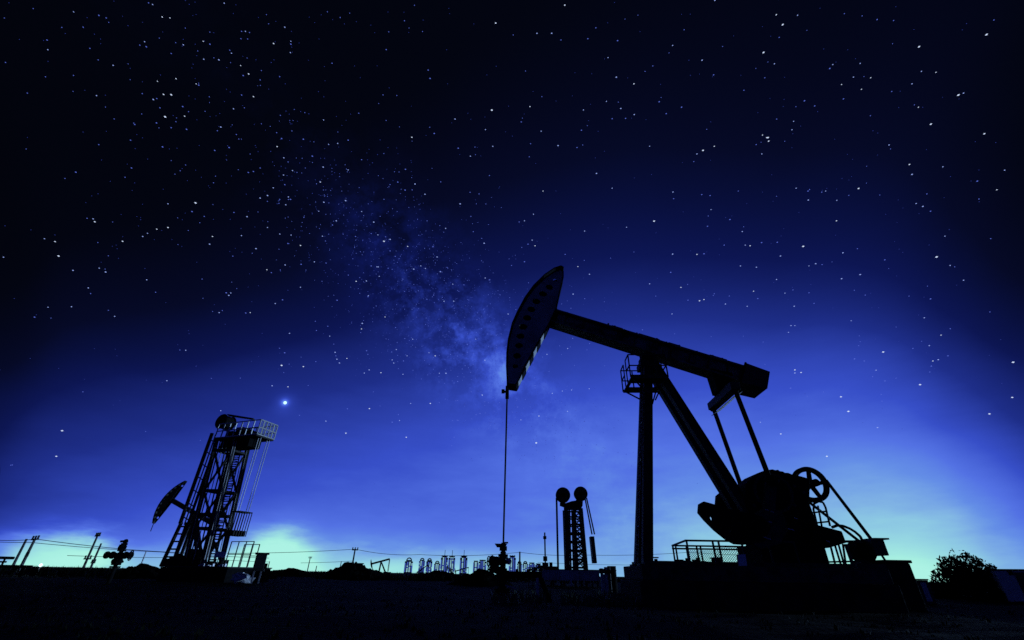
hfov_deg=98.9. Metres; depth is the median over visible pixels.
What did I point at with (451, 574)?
soil mound
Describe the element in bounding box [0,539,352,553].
power line
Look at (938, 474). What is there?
sky
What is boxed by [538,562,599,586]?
raised deck
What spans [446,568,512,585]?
soil mound
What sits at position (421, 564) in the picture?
apartment tower
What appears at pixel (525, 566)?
apartment tower
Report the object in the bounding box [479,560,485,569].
apartment tower
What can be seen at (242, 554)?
pipe railing
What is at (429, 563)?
apartment tower
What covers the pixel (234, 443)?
tower pumping unit
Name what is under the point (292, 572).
soil mound
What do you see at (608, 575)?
pipe manifold
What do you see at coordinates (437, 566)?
apartment tower
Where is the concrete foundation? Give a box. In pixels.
[620,565,909,613]
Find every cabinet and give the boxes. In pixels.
[243,552,269,583]
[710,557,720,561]
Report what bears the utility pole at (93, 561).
on the ground at (1003, 623)
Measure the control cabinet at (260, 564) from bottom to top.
1.804 m
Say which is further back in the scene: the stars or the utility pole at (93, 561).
the stars
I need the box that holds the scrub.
[0,564,929,584]
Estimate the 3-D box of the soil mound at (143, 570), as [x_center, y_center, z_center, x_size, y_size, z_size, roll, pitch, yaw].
[-33.471,22.749,39.613,6.350,1.316,3.885,1,-30,0]
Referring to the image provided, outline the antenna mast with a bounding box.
[542,532,548,565]
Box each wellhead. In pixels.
[103,539,133,583]
[487,542,511,601]
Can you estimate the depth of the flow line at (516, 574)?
14.94 m
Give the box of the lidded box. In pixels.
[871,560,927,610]
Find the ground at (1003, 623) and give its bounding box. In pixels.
[0,566,1023,639]
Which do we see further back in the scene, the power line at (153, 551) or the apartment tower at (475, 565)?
the apartment tower at (475, 565)
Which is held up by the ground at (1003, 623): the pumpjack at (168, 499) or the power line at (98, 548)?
the pumpjack at (168, 499)
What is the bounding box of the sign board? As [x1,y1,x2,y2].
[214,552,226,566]
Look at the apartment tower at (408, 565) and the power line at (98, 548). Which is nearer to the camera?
the power line at (98, 548)
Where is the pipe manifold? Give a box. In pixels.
[599,566,617,593]
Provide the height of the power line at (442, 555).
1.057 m
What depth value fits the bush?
20.34 m
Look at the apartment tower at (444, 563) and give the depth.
1249.52 m
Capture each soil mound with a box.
[101,563,159,578]
[270,568,318,576]
[315,562,390,579]
[425,570,458,580]
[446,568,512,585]
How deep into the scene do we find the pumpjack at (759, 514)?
16.42 m
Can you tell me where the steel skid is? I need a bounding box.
[156,558,271,582]
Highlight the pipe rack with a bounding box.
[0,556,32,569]
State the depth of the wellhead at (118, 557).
23.50 m
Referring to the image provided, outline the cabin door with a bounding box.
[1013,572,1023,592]
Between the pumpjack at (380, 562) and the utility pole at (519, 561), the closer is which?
the utility pole at (519, 561)
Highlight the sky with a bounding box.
[0,0,1023,581]
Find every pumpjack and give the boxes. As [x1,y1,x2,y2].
[150,481,220,562]
[370,558,390,574]
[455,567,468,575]
[501,265,889,568]
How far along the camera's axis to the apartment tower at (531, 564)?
1222.81 m
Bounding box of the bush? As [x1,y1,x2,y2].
[929,549,1010,601]
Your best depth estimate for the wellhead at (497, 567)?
14.80 m
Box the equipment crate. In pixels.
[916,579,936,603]
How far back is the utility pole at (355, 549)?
74.75 m
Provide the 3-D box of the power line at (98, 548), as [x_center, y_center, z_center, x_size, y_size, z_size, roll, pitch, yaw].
[-50.792,31.000,59.176,34.592,1.032,7.832,22,-36,-31]
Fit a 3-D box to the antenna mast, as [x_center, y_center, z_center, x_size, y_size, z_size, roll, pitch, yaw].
[3.086,21.543,40.831,0.571,3.113,0.600,0,-30,2]
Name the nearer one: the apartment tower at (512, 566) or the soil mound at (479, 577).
the soil mound at (479, 577)
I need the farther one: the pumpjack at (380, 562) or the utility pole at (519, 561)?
the pumpjack at (380, 562)
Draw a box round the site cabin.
[983,569,1023,601]
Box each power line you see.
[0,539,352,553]
[5,542,255,557]
[67,555,254,561]
[361,550,518,555]
[521,552,727,555]
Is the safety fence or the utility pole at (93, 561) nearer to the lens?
the safety fence
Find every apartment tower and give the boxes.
[404,557,412,572]
[418,558,424,572]
[425,558,432,573]
[434,561,439,570]
[440,556,447,571]
[448,550,454,573]
[459,550,466,573]
[473,561,477,571]
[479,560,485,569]
[509,555,515,570]
[523,561,527,570]
[529,562,534,571]
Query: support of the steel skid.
on the ground at (1003, 623)
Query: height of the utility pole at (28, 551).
4.100 m
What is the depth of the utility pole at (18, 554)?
54.21 m
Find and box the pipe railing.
[224,541,259,566]
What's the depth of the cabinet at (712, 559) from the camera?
14.94 m
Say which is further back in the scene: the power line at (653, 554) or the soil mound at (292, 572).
the power line at (653, 554)
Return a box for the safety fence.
[671,539,800,566]
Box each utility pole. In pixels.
[8,539,27,572]
[19,535,39,570]
[83,532,101,568]
[89,543,101,572]
[352,547,357,562]
[519,552,520,570]
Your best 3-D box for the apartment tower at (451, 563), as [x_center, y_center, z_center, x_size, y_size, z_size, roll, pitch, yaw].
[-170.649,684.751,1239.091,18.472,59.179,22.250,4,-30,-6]
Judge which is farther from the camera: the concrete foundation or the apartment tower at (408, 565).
the apartment tower at (408, 565)
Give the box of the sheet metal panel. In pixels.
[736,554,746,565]
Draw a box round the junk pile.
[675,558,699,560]
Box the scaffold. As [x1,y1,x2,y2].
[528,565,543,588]
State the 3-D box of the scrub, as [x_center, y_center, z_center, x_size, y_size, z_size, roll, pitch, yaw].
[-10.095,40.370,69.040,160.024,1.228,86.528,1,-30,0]
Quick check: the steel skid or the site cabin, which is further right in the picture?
the site cabin
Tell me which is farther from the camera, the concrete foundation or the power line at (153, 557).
the power line at (153, 557)
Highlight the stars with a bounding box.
[3,0,1013,509]
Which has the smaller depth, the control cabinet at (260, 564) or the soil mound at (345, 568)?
the control cabinet at (260, 564)
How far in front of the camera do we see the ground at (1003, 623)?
8.88 m
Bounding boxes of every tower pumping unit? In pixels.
[159,414,277,567]
[556,486,596,569]
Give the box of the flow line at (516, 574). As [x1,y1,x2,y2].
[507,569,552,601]

